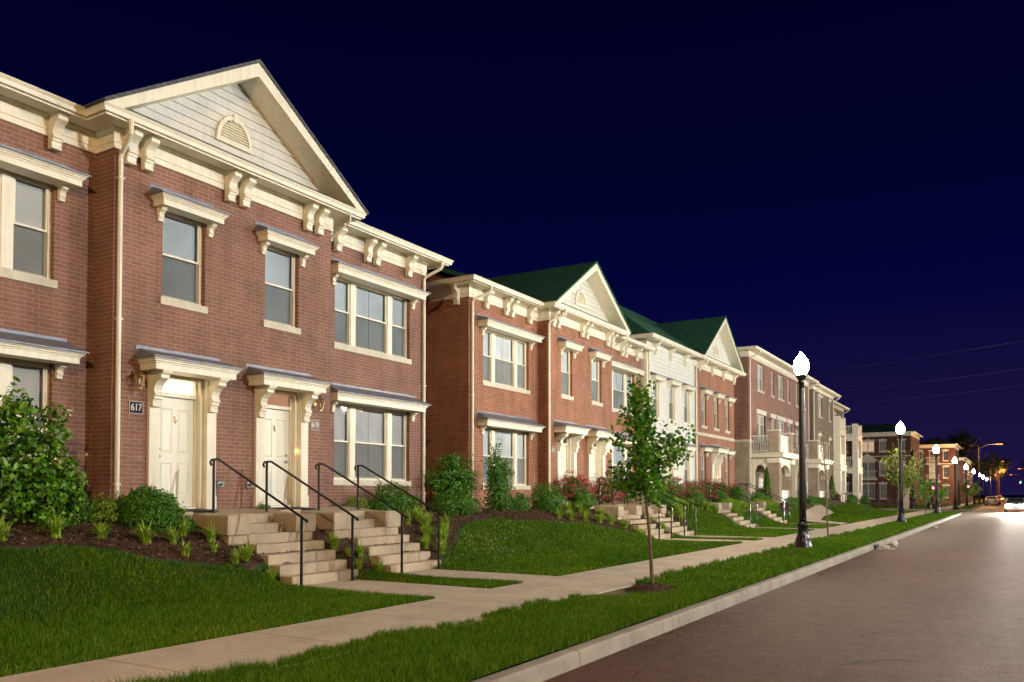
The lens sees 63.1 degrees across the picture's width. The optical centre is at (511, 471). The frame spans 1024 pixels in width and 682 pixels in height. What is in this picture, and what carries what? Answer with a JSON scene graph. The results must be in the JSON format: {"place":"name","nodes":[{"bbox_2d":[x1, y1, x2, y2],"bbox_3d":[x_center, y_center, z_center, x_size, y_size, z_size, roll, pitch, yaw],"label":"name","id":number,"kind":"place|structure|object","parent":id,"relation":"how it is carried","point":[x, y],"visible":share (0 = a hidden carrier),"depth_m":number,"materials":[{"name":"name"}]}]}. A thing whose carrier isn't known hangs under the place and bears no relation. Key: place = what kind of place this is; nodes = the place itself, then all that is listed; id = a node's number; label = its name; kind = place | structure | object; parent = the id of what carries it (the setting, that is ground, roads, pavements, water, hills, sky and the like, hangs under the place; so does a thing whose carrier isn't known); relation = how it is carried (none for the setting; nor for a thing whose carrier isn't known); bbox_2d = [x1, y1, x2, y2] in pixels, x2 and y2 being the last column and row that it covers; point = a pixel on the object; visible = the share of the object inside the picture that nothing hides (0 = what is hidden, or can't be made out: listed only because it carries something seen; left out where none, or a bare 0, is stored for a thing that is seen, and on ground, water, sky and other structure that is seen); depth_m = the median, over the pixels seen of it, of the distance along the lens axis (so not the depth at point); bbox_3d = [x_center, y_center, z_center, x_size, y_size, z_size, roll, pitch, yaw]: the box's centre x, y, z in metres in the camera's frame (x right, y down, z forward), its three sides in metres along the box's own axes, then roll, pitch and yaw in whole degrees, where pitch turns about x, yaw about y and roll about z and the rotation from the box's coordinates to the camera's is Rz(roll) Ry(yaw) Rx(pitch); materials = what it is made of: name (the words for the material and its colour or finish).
{"place":"outdoors","nodes":[
{"label":"outdoors","id":0,"kind":"place"},
{"bbox_2d":[303,579,487,598],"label":"path","id":1,"kind":"structure","parent":0,"point":[438,591],"depth_m":14.17,"materials":[{"name":"concrete"}]},
{"bbox_2d":[0,503,916,676],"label":"lawn","id":2,"kind":"structure","parent":0,"point":[262,566],"depth_m":12.39,"materials":[{"name":"plant"}]},
{"bbox_2d":[0,59,453,520],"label":"townhouse","id":3,"kind":"structure","parent":2,"relation":"on","point":[225,271],"depth_m":16.03,"materials":[{"name":"brick"}]},
{"bbox_2d":[0,357,48,479],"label":"window","id":4,"kind":"structure","parent":3,"relation":"in","point":[33,376],"depth_m":13.84,"materials":[{"name":"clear glass"}]},
{"bbox_2d":[0,168,57,288],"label":"window","id":5,"kind":"structure","parent":3,"relation":"in","point":[25,202],"depth_m":13.84,"materials":[{"name":"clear glass"}]},
{"bbox_2d":[129,401,142,413],"bbox_3d":[-6.652,-1.129,14.757,0.019,0.215,0.270,-1,-2,31],"label":"house number sign","id":6,"kind":"object","parent":3,"relation":"attached to","point":[135,407],"visible":1,"depth_m":14.74,"materials":[{"name":"black metal"}]},
{"bbox_2d":[131,368,145,390],"bbox_3d":[-6.571,-1.614,14.669,0.265,0.400,0.210,-1,-2,31],"label":"wall lantern","id":7,"kind":"object","parent":3,"relation":"attached to","point":[134,378],"depth_m":14.63,"materials":[{"name":"gold metal"}]},
{"bbox_2d":[159,397,193,506],"bbox_3d":[-6.328,-0.361,15.656,0.064,2.048,0.838,-1,-2,31],"label":"door","id":8,"kind":"structure","parent":3,"relation":"in","point":[176,414],"depth_m":15.73,"materials":[{"name":"wood"}]},
{"bbox_2d":[160,211,207,313],"bbox_3d":[-6.230,-3.939,15.717,0.235,1.795,1.040,-1,-2,31],"label":"window","id":9,"kind":"structure","parent":3,"relation":"in","point":[182,236],"depth_m":15.83,"materials":[{"name":"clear glass"}]},
{"bbox_2d":[264,409,296,504],"bbox_3d":[-4.991,-0.304,17.764,0.182,2.048,0.910,-1,-2,31],"label":"door","id":10,"kind":"structure","parent":3,"relation":"in","point":[276,422],"depth_m":17.86,"materials":[{"name":"wood"}]},
{"bbox_2d":[263,245,300,334],"bbox_3d":[-4.969,-3.882,17.811,0.235,1.795,1.050,-1,-2,31],"label":"window","id":11,"kind":"structure","parent":3,"relation":"in","point":[279,263],"depth_m":17.94,"materials":[{"name":"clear glass"}]},
{"bbox_2d":[332,403,410,485],"bbox_3d":[-3.560,-0.632,21.095,0.235,1.995,2.980,-1,-2,31],"label":"window","id":12,"kind":"structure","parent":3,"relation":"in","point":[373,438],"depth_m":21.16,"materials":[{"name":"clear glass"}]},
{"bbox_2d":[333,277,411,364],"bbox_3d":[-3.646,-3.840,21.234,0.435,1.895,3.080,-1,-2,31],"label":"window","id":13,"kind":"structure","parent":3,"relation":"in","point":[369,321],"depth_m":21.26,"materials":[{"name":"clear glass"}]},
{"bbox_2d":[157,508,357,585],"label":"front steps","id":14,"kind":"structure","parent":2,"relation":"on","point":[272,531],"depth_m":15.30,"materials":[{"name":"concrete"}]},
{"bbox_2d":[209,458,308,584],"bbox_3d":[-4.549,0.896,14.843,2.526,2.310,0.095,-1,-2,31],"label":"handrail","id":15,"kind":"object","parent":14,"relation":"on","point":[212,464],"visible":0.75,"depth_m":14.71,"materials":[{"name":"black metal"}]},
{"bbox_2d":[262,461,358,580],"bbox_3d":[-3.889,0.926,15.939,2.526,2.310,0.095,-1,-2,31],"label":"handrail","id":16,"kind":"object","parent":14,"relation":"on","point":[353,517],"visible":0.88,"depth_m":15.73,"materials":[{"name":"black metal"}]},
{"bbox_2d":[271,506,440,572],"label":"front steps","id":17,"kind":"structure","parent":2,"relation":"on","point":[370,525],"depth_m":17.57,"materials":[{"name":"concrete"}]},
{"bbox_2d":[315,463,407,573],"bbox_3d":[-3.141,0.960,17.181,2.526,2.310,0.095,-1,-2,31],"label":"handrail","id":18,"kind":"object","parent":17,"relation":"on","point":[368,492],"visible":0.83,"depth_m":17.05,"materials":[{"name":"black metal"}]},
{"bbox_2d":[354,465,444,568],"bbox_3d":[-2.502,0.989,18.244,2.526,2.310,0.095,-1,-2,31],"label":"handrail","id":19,"kind":"object","parent":17,"relation":"on","point":[428,506],"visible":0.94,"depth_m":18.02,"materials":[{"name":"black metal"}]},
{"bbox_2d":[0,500,851,576],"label":"mulch bed","id":20,"kind":"object","parent":2,"relation":"on","point":[321,535],"visible":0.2,"depth_m":14.22,"materials":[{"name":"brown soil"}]},
{"bbox_2d":[0,514,20,541],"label":"daylily clump","id":21,"kind":"object","parent":20,"relation":"on","point":[4,529],"visible":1,"depth_m":11.83,"materials":[{"name":"green plant"}]},
{"bbox_2d":[0,375,89,531],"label":"viburnum bush","id":22,"kind":"object","parent":20,"relation":"on","point":[25,492],"visible":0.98,"depth_m":12.65,"materials":[{"name":"green plant"}]},
{"bbox_2d":[34,509,82,538],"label":"daylily clump","id":23,"kind":"object","parent":20,"relation":"on","point":[56,527],"visible":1,"depth_m":12.51,"materials":[{"name":"green plant"}]},
{"bbox_2d":[52,484,96,525],"bbox_3d":[-7.105,0.510,13.426,0.802,0.858,0.692,-1,-2,31],"label":"boxwood bush","id":24,"kind":"object","parent":20,"relation":"on","point":[78,518],"visible":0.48,"depth_m":13.33,"materials":[{"name":"green plant"}]},
{"bbox_2d":[88,517,115,538],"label":"daylily clump","id":25,"kind":"object","parent":20,"relation":"on","point":[101,531],"visible":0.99,"depth_m":13.06,"materials":[{"name":"green plant"}]},
{"bbox_2d":[78,490,132,522],"bbox_3d":[-6.755,0.626,13.947,1.014,0.624,0.834,1,-2,-29],"label":"spirea bush","id":26,"kind":"object","parent":20,"relation":"on","point":[102,510],"visible":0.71,"depth_m":13.76,"materials":[{"name":"green plant"}]},
{"bbox_2d":[124,517,166,544],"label":"daylily clump","id":27,"kind":"object","parent":20,"relation":"on","point":[145,535],"visible":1,"depth_m":13.43,"materials":[{"name":"green plant"}]},
{"bbox_2d":[112,480,186,532],"bbox_3d":[-6.212,0.632,14.232,1.049,0.960,1.175,-1,-2,31],"label":"boxwood bush","id":28,"kind":"object","parent":20,"relation":"on","point":[164,510],"visible":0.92,"depth_m":13.96,"materials":[{"name":"green plant"}]},
{"bbox_2d":[164,523,188,544],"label":"daylily clump","id":29,"kind":"object","parent":20,"relation":"on","point":[173,536],"visible":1,"depth_m":13.81,"materials":[{"name":"green plant"}]},
{"bbox_2d":[172,514,196,532],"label":"boxwood bush","id":30,"kind":"object","parent":20,"relation":"on","point":[192,521],"visible":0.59,"depth_m":14.48,"materials":[{"name":"green plant"}]},
{"bbox_2d":[199,520,234,542],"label":"daylily clump","id":31,"kind":"object","parent":20,"relation":"on","point":[210,535],"visible":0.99,"depth_m":14.44,"materials":[{"name":"green plant"}]},
{"bbox_2d":[230,539,262,561],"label":"daylily clump","id":32,"kind":"object","parent":20,"relation":"on","point":[246,552],"visible":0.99,"depth_m":14.35,"materials":[{"name":"green plant"}]},
{"bbox_2d":[324,530,350,550],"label":"daylily clump","id":33,"kind":"object","parent":20,"relation":"on","point":[333,543],"visible":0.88,"depth_m":16.33,"materials":[{"name":"green plant"}]},
{"bbox_2d":[342,494,372,508],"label":"spirea bush","id":34,"kind":"object","parent":20,"relation":"on","point":[354,504],"visible":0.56,"depth_m":19.55,"materials":[{"name":"green plant"}]},
{"bbox_2d":[364,480,420,513],"bbox_3d":[-2.921,0.674,20.583,1.055,0.987,1.934,-1,-2,31],"label":"privet bush","id":35,"kind":"object","parent":20,"relation":"on","point":[400,500],"visible":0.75,"depth_m":20.31,"materials":[{"name":"green plant"}]},
{"bbox_2d":[420,452,480,506],"bbox_3d":[-1.727,0.368,23.370,1.446,1.841,2.383,-1,-2,31],"label":"burning bush","id":36,"kind":"object","parent":20,"relation":"on","point":[447,475],"visible":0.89,"depth_m":23.17,"materials":[{"name":"green plant"}]},
{"bbox_2d":[427,488,481,516],"bbox_3d":[-1.566,0.881,22.361,1.260,0.869,1.806,-1,-2,31],"label":"privet bush","id":37,"kind":"object","parent":20,"relation":"on","point":[447,503],"visible":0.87,"depth_m":22.02,"materials":[{"name":"green plant"}]},
{"bbox_2d":[479,437,520,512],"bbox_3d":[-0.319,0.182,24.669,1.124,2.438,1.580,-1,-2,31],"label":"burning bush","id":38,"kind":"object","parent":20,"relation":"on","point":[498,483],"visible":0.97,"depth_m":24.37,"materials":[{"name":"green plant"}]},
{"bbox_2d":[509,492,531,510],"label":"privet bush","id":39,"kind":"object","parent":20,"relation":"on","point":[523,505],"visible":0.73,"depth_m":25.35,"materials":[{"name":"green plant"}]},
{"bbox_2d":[526,482,567,513],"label":"boxwood bush","id":40,"kind":"object","parent":20,"relation":"on","point":[544,501],"visible":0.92,"depth_m":26.40,"materials":[{"name":"green plant"}]},
{"bbox_2d":[554,469,596,506],"bbox_3d":[2.227,0.639,29.112,1.309,1.414,2.072,-1,-2,31],"label":"rose bush","id":41,"kind":"object","parent":20,"relation":"on","point":[571,485],"visible":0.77,"depth_m":28.72,"materials":[{"name":"green plant"}]},
{"bbox_2d":[569,487,598,511],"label":"privet bush","id":42,"kind":"object","parent":20,"relation":"on","point":[586,499],"visible":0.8,"depth_m":28.23,"materials":[{"name":"green plant"}]},
{"bbox_2d":[589,474,626,503],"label":"rose bush","id":43,"kind":"object","parent":20,"relation":"on","point":[605,492],"visible":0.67,"depth_m":31.14,"materials":[{"name":"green plant"}]},
{"bbox_2d":[649,487,675,507],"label":"spirea bush","id":44,"kind":"object","parent":20,"relation":"on","point":[665,498],"visible":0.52,"depth_m":34.44,"materials":[{"name":"green plant"}]},
{"bbox_2d":[660,473,692,500],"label":"rose bush","id":45,"kind":"object","parent":20,"relation":"on","point":[676,488],"visible":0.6,"depth_m":37.19,"materials":[{"name":"green plant"}]},
{"bbox_2d":[680,479,706,497],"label":"rose bush","id":46,"kind":"object","parent":20,"relation":"on","point":[692,484],"visible":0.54,"depth_m":39.25,"materials":[{"name":"green plant"}]},
{"bbox_2d":[695,478,720,500],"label":"rose bush","id":47,"kind":"object","parent":20,"relation":"on","point":[706,489],"visible":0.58,"depth_m":41.20,"materials":[{"name":"green plant"}]},
{"bbox_2d":[666,496,780,516],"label":"daylily border","id":48,"kind":"object","parent":20,"relation":"on","point":[739,507],"visible":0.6,"depth_m":40.41,"materials":[{"name":"green plant"}]},
{"bbox_2d":[726,485,748,503],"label":"burning bush","id":49,"kind":"object","parent":20,"relation":"on","point":[738,489],"visible":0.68,"depth_m":43.59,"materials":[{"name":"green plant"}]},
{"bbox_2d":[762,467,772,500],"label":"conical evergreen","id":50,"kind":"object","parent":20,"relation":"on","point":[766,478],"visible":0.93,"depth_m":48.21,"materials":[{"name":"green plant"}]},
{"bbox_2d":[806,496,830,505],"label":"hedge bush","id":51,"kind":"object","parent":20,"relation":"on","point":[818,500],"visible":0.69,"depth_m":59.53,"materials":[{"name":"green plant"}]},
{"bbox_2d":[425,261,655,508],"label":"townhouse","id":52,"kind":"structure","parent":2,"relation":"on","point":[525,367],"depth_m":28.46,"materials":[{"name":"red brick"}]},
{"bbox_2d":[482,329,529,394],"bbox_3d":[-0.236,-3.557,27.265,0.235,1.815,2.960,-1,-2,31],"label":"window","id":53,"kind":"structure","parent":52,"relation":"in","point":[504,357],"depth_m":27.39,"materials":[{"name":"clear glass"}]},
{"bbox_2d":[482,427,529,489],"bbox_3d":[-0.236,-0.398,27.179,0.235,1.975,2.960,-1,-2,31],"label":"window","id":54,"kind":"structure","parent":52,"relation":"in","point":[513,444],"depth_m":27.67,"materials":[{"name":"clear glass"}]},
{"bbox_2d":[561,445,565,501],"bbox_3d":[1.748,0.082,29.813,0.042,2.048,0.838,-1,-2,31],"label":"door","id":55,"kind":"structure","parent":52,"relation":"in","point":[563,453],"depth_m":30.02,"materials":[{"name":"wood"}]},
{"bbox_2d":[561,349,573,400],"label":"window","id":56,"kind":"structure","parent":52,"relation":"in","point":[565,357],"depth_m":30.17,"materials":[{"name":"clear glass"}]},
{"bbox_2d":[591,449,595,500],"bbox_3d":[3.041,0.140,31.940,0.064,2.048,0.838,-1,-2,31],"label":"door","id":57,"kind":"structure","parent":52,"relation":"in","point":[593,456],"depth_m":32.19,"materials":[{"name":"wood"}]},
{"bbox_2d":[591,359,602,406],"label":"window","id":58,"kind":"structure","parent":52,"relation":"in","point":[595,366],"depth_m":32.32,"materials":[{"name":"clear glass"}]},
{"bbox_2d":[612,443,631,480],"bbox_3d":[4.466,-0.251,35.103,0.122,1.840,2.870,-1,-2,31],"label":"window","id":59,"kind":"structure","parent":52,"relation":"in","point":[616,456],"depth_m":35.36,"materials":[{"name":"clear glass"}]},
{"bbox_2d":[612,369,633,415],"bbox_3d":[4.514,-3.343,35.158,0.235,1.815,2.970,-1,-2,31],"label":"window","id":60,"kind":"structure","parent":52,"relation":"in","point":[620,379],"depth_m":35.47,"materials":[{"name":"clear glass"}]},
{"bbox_2d":[563,504,670,538],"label":"front steps","id":61,"kind":"structure","parent":2,"relation":"on","point":[625,512],"depth_m":29.61,"materials":[{"name":"concrete"}]},
{"bbox_2d":[600,503,693,535],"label":"front steps","id":62,"kind":"structure","parent":2,"relation":"on","point":[653,509],"depth_m":31.92,"materials":[{"name":"concrete"}]},
{"bbox_2d":[618,304,745,503],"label":"townhouse","id":63,"kind":"structure","parent":2,"relation":"on","point":[694,369],"depth_m":43.24,"materials":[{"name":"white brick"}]},
{"bbox_2d":[669,386,673,419],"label":"window","id":64,"kind":"structure","parent":63,"relation":"in","point":[671,408],"depth_m":40.11,"materials":[{"name":"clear glass"}]},
{"bbox_2d":[708,502,755,526],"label":"front steps","id":65,"kind":"structure","parent":2,"relation":"on","point":[725,507],"depth_m":39.60,"materials":[{"name":"concrete"}]},
{"bbox_2d":[715,501,786,522],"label":"front steps","id":66,"kind":"structure","parent":2,"relation":"on","point":[761,506],"depth_m":45.02,"materials":[{"name":"concrete"}]},
{"bbox_2d":[734,346,833,502],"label":"apartment house","id":67,"kind":"structure","parent":2,"relation":"on","point":[766,387],"depth_m":54.99,"materials":[{"name":"red brick"}]},
{"bbox_2d":[757,414,763,441],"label":"window","id":68,"kind":"structure","parent":67,"relation":"in","point":[760,423],"depth_m":55.50,"materials":[{"name":"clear glass"}]},
{"bbox_2d":[757,364,764,393],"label":"window","id":69,"kind":"structure","parent":67,"relation":"in","point":[759,368],"depth_m":55.21,"materials":[{"name":"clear glass"}]},
{"bbox_2d":[0,511,933,681],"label":"pavement","id":70,"kind":"structure","parent":0,"point":[270,643],"depth_m":10.30,"materials":[{"name":"concrete"}]},
{"bbox_2d":[403,569,556,582],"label":"path","id":71,"kind":"structure","parent":0,"point":[474,574],"depth_m":16.26,"materials":[{"name":"concrete"}]},
{"bbox_2d":[0,0,1023,494],"label":"sky","id":72,"kind":"structure","parent":0,"point":[838,182],"materials":[{"name":"blue"}]},
{"bbox_2d":[100,495,1023,681],"bbox_3d":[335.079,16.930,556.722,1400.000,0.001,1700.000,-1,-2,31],"label":"ground","id":73,"kind":"structure","parent":0,"point":[540,656],"depth_m":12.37,"materials":[{"name":"green plant"}]},
{"bbox_2d":[471,512,961,681],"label":"kerb","id":74,"kind":"structure","parent":73,"relation":"on","point":[546,667],"depth_m":10.62,"materials":[{"name":"concrete"}]},
{"bbox_2d":[846,423,922,505],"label":"apartment house","id":75,"kind":"structure","parent":73,"relation":"on","point":[878,490],"depth_m":115.48,"materials":[{"name":"red brick"}]},
{"bbox_2d":[862,461,874,477],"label":"window","id":76,"kind":"structure","parent":75,"relation":"in","point":[866,465],"depth_m":116.20,"materials":[{"name":"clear glass"}]},
{"bbox_2d":[862,439,874,452],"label":"window","id":77,"kind":"structure","parent":75,"relation":"in","point":[867,445],"depth_m":116.26,"materials":[{"name":"clear glass"}]},
{"bbox_2d":[862,482,875,499],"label":"window","id":78,"kind":"structure","parent":75,"relation":"in","point":[868,488],"depth_m":116.06,"materials":[{"name":"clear glass"}]},
{"bbox_2d":[883,504,984,510],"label":"kerb","id":79,"kind":"structure","parent":73,"relation":"on","point":[942,509],"depth_m":91.24,"materials":[{"name":"concrete"}]},
{"bbox_2d":[919,437,961,503],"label":"apartment house","id":80,"kind":"structure","parent":73,"relation":"on","point":[948,452],"depth_m":135.70,"materials":[{"name":"red brick"}]},
{"bbox_2d":[959,456,972,501],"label":"apartment house","id":81,"kind":"structure","parent":73,"relation":"on","point":[963,461],"depth_m":159.76,"materials":[{"name":"red brick"}]},
{"bbox_2d":[663,538,752,542],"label":"path","id":82,"kind":"structure","parent":0,"point":[717,540],"depth_m":28.47,"materials":[{"name":"concrete"}]},
{"bbox_2d":[543,496,1023,681],"bbox_3d":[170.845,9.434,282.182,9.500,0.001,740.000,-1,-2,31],"label":"road","id":83,"kind":"structure","parent":0,"point":[943,602],"depth_m":11.32,"materials":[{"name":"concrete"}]},
{"bbox_2d":[1004,498,1023,511],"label":"moving car","id":84,"kind":"object","parent":83,"relation":"on","point":[1015,503],"visible":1,"depth_m":80.72,"materials":[{"name":"silver metal"}]},
{"bbox_2d":[806,503,844,523],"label":"porch path","id":85,"kind":"structure","parent":0,"point":[816,513],"depth_m":53.46,"materials":[{"name":"concrete"}]},
{"bbox_2d":[808,383,862,504],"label":"apartment house","id":86,"kind":"structure","parent":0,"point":[826,410],"depth_m":78.47,"materials":[{"name":"grey brick"}]},
{"bbox_2d":[878,498,983,508],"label":"lawn","id":87,"kind":"structure","parent":0,"point":[951,505],"depth_m":128.44,"materials":[{"name":"green plant"}]},
{"bbox_2d":[909,450,916,508],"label":"signal pole","id":88,"kind":"object","parent":87,"relation":"on","point":[912,505],"visible":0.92,"depth_m":92.35,"materials":[{"name":"grey metal"}]},
{"bbox_2d":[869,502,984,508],"bbox_3d":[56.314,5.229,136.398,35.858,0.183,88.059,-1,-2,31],"label":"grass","id":89,"kind":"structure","parent":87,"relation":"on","point":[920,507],"depth_m":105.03,"materials":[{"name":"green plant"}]},
{"bbox_2d":[929,428,1002,474],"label":"broadleaf tree","id":90,"kind":"object","parent":87,"relation":"on","point":[962,441],"visible":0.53,"depth_m":186.19,"materials":[{"name":"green plant"}]},
{"bbox_2d":[972,453,1013,495],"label":"broadleaf tree","id":91,"kind":"object","parent":87,"relation":"on","point":[1002,465],"visible":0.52,"depth_m":283.99,"materials":[{"name":"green plant"}]},
{"bbox_2d":[905,510,969,512],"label":"side road","id":92,"kind":"structure","parent":0,"point":[949,511],"depth_m":85.57,"materials":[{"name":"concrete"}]},
{"label":"verge","id":93,"kind":"structure","parent":0,"visible":0},
{"bbox_2d":[597,587,629,594],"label":"bare soil","id":94,"kind":"structure","parent":93,"relation":"on","point":[621,591],"depth_m":13.64,"materials":[{"name":"brown soil"}]},
{"bbox_2d":[627,584,677,593],"bbox_3d":[2.333,1.933,13.860,0.928,0.115,1.058,-1,-2,31],"label":"mulch ring","id":95,"kind":"object","parent":94,"relation":"on","point":[648,586],"visible":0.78,"depth_m":13.64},
{"bbox_2d":[605,373,697,584],"bbox_3d":[2.272,0.214,13.919,1.528,3.645,1.239,-1,-2,31],"label":"ginkgo tree","id":96,"kind":"object","parent":95,"relation":"on","point":[641,423],"visible":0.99,"depth_m":13.85,"materials":[{"name":"green plant"}]},
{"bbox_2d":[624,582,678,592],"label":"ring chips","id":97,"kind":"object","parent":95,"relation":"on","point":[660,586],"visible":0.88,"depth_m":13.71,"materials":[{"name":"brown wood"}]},
{"bbox_2d":[793,352,811,547],"bbox_3d":[8.432,-0.585,24.244,0.600,5.820,0.571,-1,-2,31],"label":"street lamp","id":98,"kind":"object","parent":93,"relation":"on","point":[801,368],"visible":0.92,"depth_m":24.16,"materials":[{"name":"black metal"}]},
{"bbox_2d":[819,427,835,538],"bbox_3d":[10.659,0.434,28.133,0.584,3.973,0.301,0,-2,5],"label":"sapling tree","id":99,"kind":"object","parent":93,"relation":"on","point":[825,480],"visible":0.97,"depth_m":28.13,"materials":[{"name":"green plant"}]},
{"bbox_2d":[896,421,906,522],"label":"street lamp","id":100,"kind":"object","parent":93,"relation":"on","point":[900,430],"visible":0.94,"depth_m":45.59,"materials":[{"name":"black metal"}]},
{"bbox_2d":[879,444,927,502],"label":"street tree","id":101,"kind":"object","parent":93,"relation":"on","point":[910,477],"visible":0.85,"depth_m":48.14,"materials":[{"name":"green plant"}]},
{"bbox_2d":[913,472,941,516],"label":"street tree","id":102,"kind":"object","parent":93,"relation":"on","point":[922,487],"visible":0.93,"depth_m":55.71,"materials":[{"name":"green plant"}]},
{"bbox_2d":[933,445,940,512],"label":"street lamp","id":103,"kind":"object","parent":93,"relation":"on","point":[936,453],"visible":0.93,"depth_m":67.01,"materials":[{"name":"black metal"}]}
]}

